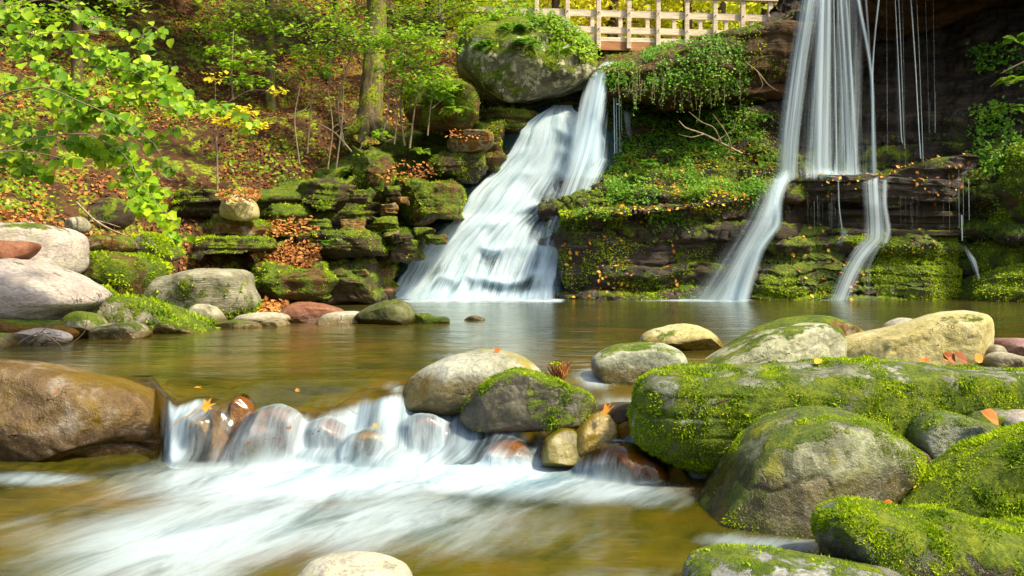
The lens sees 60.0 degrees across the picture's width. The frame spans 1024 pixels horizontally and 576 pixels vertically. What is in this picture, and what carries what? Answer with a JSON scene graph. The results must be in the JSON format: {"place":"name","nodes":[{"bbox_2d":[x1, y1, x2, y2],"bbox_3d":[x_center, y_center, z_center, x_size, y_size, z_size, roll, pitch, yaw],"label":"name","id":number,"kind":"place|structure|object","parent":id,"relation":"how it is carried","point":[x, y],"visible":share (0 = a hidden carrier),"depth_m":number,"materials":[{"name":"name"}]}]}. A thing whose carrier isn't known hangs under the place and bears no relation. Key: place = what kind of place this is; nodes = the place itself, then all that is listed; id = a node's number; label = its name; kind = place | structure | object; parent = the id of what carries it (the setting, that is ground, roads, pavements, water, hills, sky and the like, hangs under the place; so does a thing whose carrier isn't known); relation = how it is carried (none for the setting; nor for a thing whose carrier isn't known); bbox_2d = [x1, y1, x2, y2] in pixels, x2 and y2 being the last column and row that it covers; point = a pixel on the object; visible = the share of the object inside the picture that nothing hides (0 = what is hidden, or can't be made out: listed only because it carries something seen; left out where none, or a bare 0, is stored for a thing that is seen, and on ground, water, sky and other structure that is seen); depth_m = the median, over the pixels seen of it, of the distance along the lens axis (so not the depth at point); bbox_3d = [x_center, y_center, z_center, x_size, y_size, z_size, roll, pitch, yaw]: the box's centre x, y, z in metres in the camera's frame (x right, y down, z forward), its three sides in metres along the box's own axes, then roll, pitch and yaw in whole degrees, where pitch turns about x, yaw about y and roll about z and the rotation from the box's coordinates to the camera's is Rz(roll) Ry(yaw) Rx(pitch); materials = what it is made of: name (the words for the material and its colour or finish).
{"place":"outdoors","nodes":[
{"label":"outdoors","id":0,"kind":"place"},
{"bbox_2d":[203,31,287,99],"bbox_3d":[-4.336,-3.631,14.364,1.413,1.121,0.822,0,2,0],"label":"sapling","id":1,"kind":"object","parent":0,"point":[232,63],"visible":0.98,"depth_m":14.37,"materials":[{"name":"green plant"}]},
{"bbox_2d":[0,0,678,272],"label":"hillside","id":2,"kind":"structure","parent":0,"point":[192,161],"depth_m":16.40,"materials":[{"name":"soil"}]},
{"bbox_2d":[0,0,151,37],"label":"sapling","id":3,"kind":"object","parent":2,"relation":"on","point":[41,10],"visible":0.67,"depth_m":12.11,"materials":[{"name":"green plant"}]},
{"bbox_2d":[87,197,135,229],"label":"stone","id":4,"kind":"object","parent":2,"relation":"on","point":[110,210],"visible":0.78,"depth_m":11.90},
{"bbox_2d":[81,249,174,296],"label":"boulder","id":5,"kind":"object","parent":2,"relation":"on","point":[123,272],"visible":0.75,"depth_m":10.08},
{"bbox_2d":[87,235,137,251],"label":"stone","id":6,"kind":"object","parent":5,"relation":"on","point":[114,243],"visible":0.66,"depth_m":10.38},
{"bbox_2d":[131,231,185,261],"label":"stone","id":7,"kind":"object","parent":5,"relation":"on","point":[165,246],"visible":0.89,"depth_m":10.95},
{"bbox_2d":[0,0,260,246],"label":"shrub","id":8,"kind":"object","parent":2,"relation":"on","point":[146,191],"visible":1,"depth_m":6.87,"materials":[{"name":"green plant"}]},
{"bbox_2d":[189,234,277,261],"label":"mossy rock","id":9,"kind":"object","parent":2,"relation":"on","point":[211,244],"visible":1,"depth_m":12.40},
{"bbox_2d":[0,0,491,212],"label":"ground cover","id":10,"kind":"object","parent":2,"relation":"on","point":[231,162],"visible":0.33,"depth_m":15.48,"materials":[{"name":"green plant"}]},
{"bbox_2d":[190,0,317,84],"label":"sapling","id":11,"kind":"object","parent":10,"relation":"on","point":[225,39],"visible":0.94,"depth_m":16.08,"materials":[{"name":"green plant"}]},
{"bbox_2d":[0,0,494,273],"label":"leaf litter","id":12,"kind":"object","parent":2,"relation":"on","point":[39,217],"visible":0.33,"depth_m":16.39,"materials":[{"name":"plant"}]},
{"bbox_2d":[265,0,276,112],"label":"tree","id":13,"kind":"object","parent":2,"relation":"on","point":[270,97],"visible":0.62,"depth_m":17.11,"materials":[{"name":"brown plant"}]},
{"bbox_2d":[250,259,338,301],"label":"mossy rock","id":14,"kind":"object","parent":2,"relation":"on","point":[315,282],"visible":0.94,"depth_m":12.43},
{"bbox_2d":[251,239,322,268],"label":"leaf litter","id":15,"kind":"object","parent":14,"relation":"on","point":[296,259],"visible":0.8,"depth_m":13.03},
{"bbox_2d":[272,43,344,153],"bbox_3d":[-3.475,-3.284,15.412,1.439,1.873,0.947,1,2,25],"label":"sapling","id":16,"kind":"object","parent":2,"relation":"on","point":[327,71],"visible":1,"depth_m":15.38,"materials":[{"name":"green plant"}]},
{"bbox_2d":[297,253,387,304],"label":"mossy rock","id":17,"kind":"object","parent":2,"relation":"on","point":[350,286],"visible":0.52,"depth_m":13.64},
{"bbox_2d":[389,0,511,32],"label":"tree","id":18,"kind":"object","parent":2,"relation":"on","point":[448,23],"visible":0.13,"depth_m":23.72,"materials":[{"name":"green plant"}]},
{"bbox_2d":[592,51,623,57],"bbox_3d":[2.167,-4.983,19.233,1.018,0.312,1.000,0,2,0],"label":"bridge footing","id":19,"kind":"object","parent":2,"relation":"on","point":[599,52],"visible":0.09,"depth_m":18.73,"materials":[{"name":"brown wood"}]},
{"bbox_2d":[476,0,777,57],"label":"footbridge","id":20,"kind":"object","parent":19,"relation":"on","point":[628,43],"visible":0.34,"depth_m":18.51,"materials":[{"name":"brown wood"}]},
{"bbox_2d":[559,0,673,37],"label":"tree","id":21,"kind":"object","parent":2,"relation":"on","point":[609,5],"visible":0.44,"depth_m":24.65,"materials":[{"name":"green plant"}]},
{"bbox_2d":[638,0,734,38],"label":"tree","id":22,"kind":"object","parent":2,"relation":"on","point":[664,3],"visible":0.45,"depth_m":24.47,"materials":[{"name":"green plant"}]},
{"bbox_2d":[717,2,776,29],"bbox_3d":[7.268,-8.695,24.847,3.051,4.628,4.393,1,2,27],"label":"tree","id":23,"kind":"object","parent":2,"relation":"on","point":[761,8],"visible":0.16,"depth_m":25.01,"materials":[{"name":"yellow plant"}]},
{"bbox_2d":[218,92,578,311],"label":"cliff","id":24,"kind":"structure","parent":0,"point":[286,192],"depth_m":16.34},
{"bbox_2d":[168,189,229,217],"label":"mossy rock","id":25,"kind":"object","parent":24,"relation":"on","point":[202,203],"visible":0.66,"depth_m":12.91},
{"bbox_2d":[202,70,288,190],"bbox_3d":[-4.121,-2.315,13.439,1.314,2.043,0.870,1,2,19],"label":"sapling","id":26,"kind":"object","parent":25,"relation":"on","point":[228,115],"visible":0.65,"depth_m":13.44,"materials":[{"name":"yellow plant"}]},
{"bbox_2d":[201,213,275,236],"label":"mossy rock","id":27,"kind":"object","parent":24,"relation":"on","point":[218,224],"visible":0.66,"depth_m":13.04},
{"bbox_2d":[219,194,259,220],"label":"boulder","id":28,"kind":"object","parent":27,"relation":"on","point":[241,210],"visible":0.95,"depth_m":12.65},
{"bbox_2d":[259,202,314,233],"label":"mossy rock","id":29,"kind":"object","parent":24,"relation":"on","point":[284,211],"visible":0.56,"depth_m":14.00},
{"bbox_2d":[298,174,359,210],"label":"mossy rock","id":30,"kind":"object","parent":24,"relation":"on","point":[327,194],"visible":0.77,"depth_m":14.11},
{"bbox_2d":[280,228,388,258],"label":"mossy rock","id":31,"kind":"object","parent":24,"relation":"on","point":[359,243],"visible":0.72,"depth_m":13.54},
{"bbox_2d":[263,215,319,241],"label":"leaf litter","id":32,"kind":"object","parent":31,"relation":"on","point":[285,227],"visible":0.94,"depth_m":13.59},
{"bbox_2d":[312,201,380,229],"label":"mossy rock","id":33,"kind":"object","parent":24,"relation":"on","point":[366,211],"visible":0.44,"depth_m":14.39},
{"bbox_2d":[278,0,423,145],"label":"sapling","id":34,"kind":"object","parent":24,"relation":"on","point":[357,38],"visible":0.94,"depth_m":15.28,"materials":[{"name":"green plant"}]},
{"bbox_2d":[337,0,401,144],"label":"tree","id":35,"kind":"object","parent":24,"relation":"on","point":[368,119],"visible":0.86,"depth_m":16.38,"materials":[{"name":"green plant"}]},
{"bbox_2d":[351,146,396,203],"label":"mossy rock","id":36,"kind":"object","parent":24,"relation":"on","point":[370,164],"visible":0.69,"depth_m":14.66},
{"bbox_2d":[379,260,399,298],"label":"mossy rock","id":37,"kind":"object","parent":24,"relation":"on","point":[388,272],"visible":0.29,"depth_m":14.84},
{"bbox_2d":[375,226,425,262],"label":"mossy rock","id":38,"kind":"object","parent":24,"relation":"on","point":[406,252],"visible":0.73,"depth_m":14.59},
{"bbox_2d":[478,104,537,132],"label":"mossy rock","id":39,"kind":"object","parent":24,"relation":"on","point":[515,118],"visible":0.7,"depth_m":16.85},
{"bbox_2d":[394,103,623,303],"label":"cliff","id":40,"kind":"structure","parent":0,"point":[523,285],"depth_m":16.32,"materials":[{"name":"stone"}]},
{"bbox_2d":[393,175,467,226],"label":"mossy rock","id":41,"kind":"object","parent":40,"relation":"on","point":[430,202],"visible":0.88,"depth_m":14.82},
{"bbox_2d":[426,150,487,184],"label":"mossy rock","id":42,"kind":"object","parent":40,"relation":"on","point":[467,168],"visible":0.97,"depth_m":15.67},
{"bbox_2d":[447,129,493,153],"bbox_3d":[-0.748,-2.600,15.954,0.853,0.419,1.159,0,2,0],"label":"rock slab","id":43,"kind":"object","parent":42,"relation":"on","point":[481,144],"visible":0.9,"depth_m":15.51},
{"bbox_2d":[472,119,507,173],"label":"mossy rock","id":44,"kind":"object","parent":40,"relation":"on","point":[495,157],"visible":0.46,"depth_m":16.45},
{"bbox_2d":[402,78,479,134],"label":"mossy rock","id":45,"kind":"object","parent":44,"relation":"on","point":[466,98],"visible":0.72,"depth_m":15.78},
{"bbox_2d":[366,20,466,145],"bbox_3d":[-1.701,-3.520,15.339,1.637,2.134,1.698,-1,2,-23],"label":"sapling","id":46,"kind":"object","parent":45,"relation":"on","point":[400,53],"visible":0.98,"depth_m":15.14,"materials":[{"name":"green plant"}]},
{"bbox_2d":[386,70,465,148],"bbox_3d":[-1.450,-3.025,15.094,1.166,1.273,1.209,-2,3,-42],"label":"sapling","id":47,"kind":"object","parent":45,"relation":"on","point":[425,85],"visible":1,"depth_m":15.09,"materials":[{"name":"green plant"}]},
{"bbox_2d":[389,105,604,302],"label":"waterfall","id":48,"kind":"structure","parent":40,"relation":"on","point":[503,200],"depth_m":16.08,"materials":[{"name":"liquid"}]},
{"bbox_2d":[455,15,597,107],"bbox_3d":[0.255,-4.385,17.269,2.780,1.735,2.461,0,2,0],"label":"boulder","id":49,"kind":"object","parent":40,"relation":"on","point":[505,74],"visible":0.81,"depth_m":16.54,"materials":[{"name":"stone"}]},
{"bbox_2d":[364,0,547,31],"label":"sapling","id":50,"kind":"object","parent":49,"relation":"on","point":[439,12],"visible":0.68,"depth_m":18.02,"materials":[{"name":"green plant"}]},
{"bbox_2d":[449,6,603,70],"bbox_3d":[0.251,-4.761,17.342,3.061,1.285,2.291,-1,2,-23],"label":"ground cover","id":51,"kind":"object","parent":49,"relation":"on","point":[583,38],"visible":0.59,"depth_m":16.77,"materials":[{"name":"green plant"}]},
{"bbox_2d":[0,298,1023,575],"bbox_3d":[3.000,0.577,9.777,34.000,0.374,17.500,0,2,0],"label":"water","id":52,"kind":"structure","parent":0,"point":[258,504],"depth_m":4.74,"materials":[{"name":"liquid"}]},
{"bbox_2d":[0,318,80,338],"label":"stone","id":53,"kind":"object","parent":52,"relation":"on","point":[13,326],"visible":0.54,"depth_m":7.78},
{"bbox_2d":[14,328,72,346],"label":"stone","id":54,"kind":"object","parent":52,"relation":"on","point":[44,341],"visible":0.83,"depth_m":7.50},
{"bbox_2d":[0,258,112,319],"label":"boulder","id":55,"kind":"object","parent":52,"relation":"on","point":[30,289],"visible":0.88,"depth_m":8.05,"materials":[{"name":"stone"}]},
{"bbox_2d":[0,240,41,259],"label":"stone","id":56,"kind":"object","parent":55,"relation":"on","point":[26,250],"visible":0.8,"depth_m":8.63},
{"bbox_2d":[0,222,89,273],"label":"boulder","id":57,"kind":"object","parent":55,"relation":"on","point":[67,248],"visible":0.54,"depth_m":9.40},
{"bbox_2d":[61,311,107,339],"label":"stone","id":58,"kind":"object","parent":52,"relation":"on","point":[77,320],"visible":0.64,"depth_m":8.07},
{"bbox_2d":[0,359,169,481],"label":"boulder","id":59,"kind":"object","parent":52,"relation":"on","point":[83,419],"visible":0.98,"depth_m":4.81,"materials":[{"name":"stone"}]},
{"bbox_2d":[88,322,152,342],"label":"stone","id":60,"kind":"object","parent":52,"relation":"in","point":[119,331],"visible":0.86,"depth_m":7.98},
{"bbox_2d":[87,291,220,336],"bbox_3d":[-3.773,0.279,9.039,1.493,0.511,1.060,0,2,0],"label":"boulder","id":61,"kind":"object","parent":52,"relation":"in","point":[156,315],"visible":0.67,"depth_m":8.70,"materials":[{"name":"plant"}]},
{"bbox_2d":[157,408,228,475],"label":"stone","id":62,"kind":"object","parent":52,"relation":"on","point":[208,435],"visible":0.72,"depth_m":4.71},
{"bbox_2d":[143,268,262,319],"bbox_3d":[-3.735,0.099,10.638,1.398,0.682,1.262,0,2,0],"label":"boulder","id":63,"kind":"object","parent":52,"relation":"in","point":[230,294],"visible":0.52,"depth_m":10.23,"materials":[{"name":"stone"}]},
{"bbox_2d":[224,396,255,437],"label":"stone","id":64,"kind":"object","parent":52,"relation":"on","point":[240,408],"visible":0.59,"depth_m":4.84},
{"bbox_2d":[223,407,301,466],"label":"stone","id":65,"kind":"object","parent":52,"relation":"on","point":[258,434],"visible":0.7,"depth_m":4.69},
{"bbox_2d":[279,302,343,326],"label":"stone","id":66,"kind":"object","parent":52,"relation":"in","point":[300,312],"visible":0.75,"depth_m":10.06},
{"bbox_2d":[307,419,345,449],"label":"stone","id":67,"kind":"object","parent":52,"relation":"on","point":[332,429],"visible":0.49,"depth_m":4.79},
{"bbox_2d":[316,311,358,327],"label":"stone","id":68,"kind":"object","parent":52,"relation":"in","point":[342,317],"visible":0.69,"depth_m":9.81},
{"bbox_2d":[298,551,412,575],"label":"stone","id":69,"kind":"object","parent":52,"relation":"in","point":[357,563],"visible":1,"depth_m":2.86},
{"bbox_2d":[352,430,382,458],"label":"stone","id":70,"kind":"object","parent":52,"relation":"in","point":[363,444],"visible":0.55,"depth_m":4.68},
{"bbox_2d":[354,299,415,329],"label":"stone","id":71,"kind":"object","parent":52,"relation":"in","point":[394,312],"visible":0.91,"depth_m":9.73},
{"bbox_2d":[407,416,452,449],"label":"stone","id":72,"kind":"object","parent":52,"relation":"in","point":[422,423],"visible":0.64,"depth_m":4.81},
{"bbox_2d":[401,348,540,415],"bbox_3d":[-0.228,0.547,5.178,0.830,0.371,0.581,0,2,0],"label":"boulder","id":73,"kind":"object","parent":52,"relation":"on","point":[447,386],"visible":0.71,"depth_m":4.94,"materials":[{"name":"stone"}]},
{"bbox_2d":[475,439,530,462],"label":"stone","id":74,"kind":"object","parent":52,"relation":"in","point":[510,448],"visible":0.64,"depth_m":4.63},
{"bbox_2d":[460,366,596,433],"bbox_3d":[0.088,0.606,4.850,0.758,0.359,0.421,0,2,0],"label":"stone","id":75,"kind":"object","parent":52,"relation":"in","point":[515,399],"visible":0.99,"depth_m":4.69,"materials":[{"name":"stone"}]},
{"bbox_2d":[541,428,579,467],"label":"stone","id":76,"kind":"object","parent":52,"relation":"on","point":[559,449],"visible":0.96,"depth_m":4.57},
{"bbox_2d":[575,411,617,458],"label":"stone","id":77,"kind":"object","parent":52,"relation":"in","point":[592,430],"visible":0.66,"depth_m":4.60,"materials":[{"name":"stone"}]},
{"bbox_2d":[573,443,670,496],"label":"stone","id":78,"kind":"object","parent":52,"relation":"on","point":[623,464],"visible":0.87,"depth_m":4.32,"materials":[{"name":"stone"}]},
{"bbox_2d":[591,342,686,392],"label":"boulder","id":79,"kind":"object","parent":52,"relation":"on","point":[622,367],"visible":0.77,"depth_m":5.33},
{"bbox_2d":[664,463,689,494],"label":"stone","id":80,"kind":"object","parent":52,"relation":"on","point":[679,479],"visible":0.73,"depth_m":4.36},
{"bbox_2d":[555,195,802,304],"bbox_3d":[3.087,-0.948,15.939,4.716,2.512,2.183,0,2,0],"label":"rock ledge","id":81,"kind":"object","parent":52,"relation":"in","point":[660,257],"visible":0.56,"depth_m":15.34,"materials":[{"name":"stone"}]},
{"bbox_2d":[639,323,723,358],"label":"boulder","id":82,"kind":"object","parent":52,"relation":"in","point":[685,337],"visible":0.81,"depth_m":7.07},
{"bbox_2d":[708,173,787,301],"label":"waterfall","id":83,"kind":"structure","parent":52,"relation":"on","point":[740,281],"depth_m":14.92,"materials":[{"name":"liquid"}]},
{"bbox_2d":[701,323,846,363],"bbox_3d":[1.859,0.435,6.270,1.003,0.380,0.646,0,2,0],"label":"boulder","id":84,"kind":"object","parent":52,"relation":"on","point":[793,342],"visible":0.68,"depth_m":6.08,"materials":[{"name":"stone"}]},
{"bbox_2d":[682,543,903,575],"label":"rock slab","id":85,"kind":"object","parent":52,"relation":"on","point":[728,559],"visible":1,"depth_m":2.83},
{"bbox_2d":[724,315,863,346],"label":"boulder","id":86,"kind":"object","parent":52,"relation":"in","point":[847,328],"visible":0.21,"depth_m":6.85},
{"bbox_2d":[688,404,927,554],"bbox_3d":[1.267,0.840,3.859,0.972,0.632,0.815,0,2,0],"label":"boulder","id":87,"kind":"object","parent":52,"relation":"on","point":[775,478],"visible":0.86,"depth_m":3.59,"materials":[{"name":"stone"}]},
{"bbox_2d":[825,172,888,300],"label":"waterfall","id":88,"kind":"structure","parent":52,"relation":"on","point":[869,246],"depth_m":14.93,"materials":[{"name":"liquid"}]},
{"bbox_2d":[747,223,970,303],"bbox_3d":[6.312,-0.619,15.832,4.533,1.864,1.501,0,2,0],"label":"rock ledge","id":89,"kind":"object","parent":52,"relation":"in","point":[815,264],"visible":0.47,"depth_m":15.29,"materials":[{"name":"plant"}]},
{"bbox_2d":[748,227,969,303],"bbox_3d":[6.182,-0.431,15.757,4.224,1.510,1.385,0,2,0],"label":"ground cover","id":90,"kind":"object","parent":89,"relation":"on","point":[926,260],"visible":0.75,"depth_m":15.26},
{"bbox_2d":[790,153,983,208],"bbox_3d":[6.521,-1.869,15.726,3.722,0.980,1.503,0,2,0],"label":"rock ledge","id":91,"kind":"object","parent":89,"relation":"on","point":[902,189],"visible":0.83,"depth_m":15.24,"materials":[{"name":"stone"}]},
{"bbox_2d":[808,494,1023,575],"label":"mossy rock","id":92,"kind":"object","parent":52,"relation":"on","point":[922,539],"visible":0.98,"depth_m":2.99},
{"bbox_2d":[845,310,994,365],"bbox_3d":[2.876,0.377,6.339,1.113,0.434,0.657,0,2,0],"label":"boulder","id":93,"kind":"object","parent":52,"relation":"in","point":[933,337],"visible":0.72,"depth_m":6.04,"materials":[{"name":"stone"}]},
{"bbox_2d":[982,352,1023,367],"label":"stone","id":94,"kind":"object","parent":52,"relation":"on","point":[996,359],"visible":0.81,"depth_m":5.85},
{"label":"gravel","id":95,"kind":"structure","parent":52,"relation":"on","visible":0},
{"bbox_2d":[625,354,1023,477],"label":"rock slab","id":96,"kind":"object","parent":95,"relation":"on","point":[676,418],"visible":0.62,"depth_m":4.20,"materials":[{"name":"plant"}]},
{"bbox_2d":[907,409,998,459],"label":"stone","id":97,"kind":"object","parent":95,"relation":"on","point":[933,434],"visible":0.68,"depth_m":3.96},
{"bbox_2d":[900,421,1023,518],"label":"mossy rock","id":98,"kind":"object","parent":95,"relation":"on","point":[981,475],"visible":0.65,"depth_m":3.44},
{"bbox_2d":[536,0,1023,308],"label":"cliff","id":99,"kind":"structure","parent":0,"point":[960,82],"depth_m":16.53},
{"bbox_2d":[555,62,621,223],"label":"waterfall","id":100,"kind":"structure","parent":99,"relation":"attached to","point":[587,146],"depth_m":16.38,"materials":[{"name":"liquid"}]},
{"bbox_2d":[554,204,729,299],"bbox_3d":[2.820,-0.665,15.903,4.202,1.928,2.139,0,2,0],"label":"ground cover","id":101,"kind":"object","parent":99,"relation":"on","point":[607,207],"visible":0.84,"depth_m":15.37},
{"bbox_2d":[565,204,765,250],"bbox_3d":[2.692,-1.080,15.681,3.615,0.857,1.574,0,2,0],"label":"ground cover","id":102,"kind":"object","parent":99,"relation":"on","point":[671,218],"visible":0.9,"depth_m":15.21,"materials":[{"name":"green plant"}]},
{"bbox_2d":[581,100,999,238],"bbox_3d":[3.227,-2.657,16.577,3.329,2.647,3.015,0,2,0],"label":"ground cover","id":103,"kind":"object","parent":99,"relation":"on","point":[698,186],"visible":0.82,"depth_m":16.55,"materials":[{"name":"green plant"}]},
{"bbox_2d":[590,0,1002,111],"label":"rock ledge","id":104,"kind":"object","parent":99,"relation":"on","point":[782,40],"visible":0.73,"depth_m":16.66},
{"bbox_2d":[589,32,754,105],"bbox_3d":[3.319,-4.488,17.996,3.331,2.187,4.222,0,2,8],"label":"hanging vine","id":105,"kind":"object","parent":104,"relation":"hanging from","point":[611,81],"visible":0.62,"depth_m":16.17,"materials":[{"name":"green plant"}]},
{"bbox_2d":[613,65,742,122],"bbox_3d":[2.992,-3.531,16.127,2.374,1.081,0.144,0,2,4],"label":"hanging vine","id":106,"kind":"object","parent":104,"relation":"hanging from","point":[634,77],"visible":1,"depth_m":16.12,"materials":[{"name":"green plant"}]},
{"bbox_2d":[781,0,922,181],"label":"waterfall","id":107,"kind":"structure","parent":99,"relation":"attached to","point":[822,101],"depth_m":15.55,"materials":[{"name":"liquid"}]},
{"bbox_2d":[804,202,970,237],"bbox_3d":[6.650,-1.248,16.155,3.820,0.845,1.701,0,2,0],"label":"rock ledge","id":108,"kind":"object","parent":99,"relation":"on","point":[940,220],"visible":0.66,"depth_m":15.54,"materials":[{"name":"stone"}]},
{"bbox_2d":[861,59,1023,264],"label":"ground cover","id":109,"kind":"object","parent":99,"relation":"on","point":[986,190],"visible":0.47,"depth_m":15.66,"materials":[{"name":"green plant"}]},
{"bbox_2d":[958,264,1023,308],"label":"mossy rock","id":110,"kind":"object","parent":99,"relation":"on","point":[967,294],"visible":0.55,"depth_m":14.77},
{"bbox_2d":[963,142,1023,271],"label":"mossy rock","id":111,"kind":"object","parent":99,"relation":"on","point":[1012,206],"visible":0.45,"depth_m":15.10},
{"bbox_2d":[965,42,1023,175],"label":"ground cover","id":112,"kind":"object","parent":99,"relation":"on","point":[980,112],"visible":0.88,"depth_m":15.92,"materials":[{"name":"green plant"}]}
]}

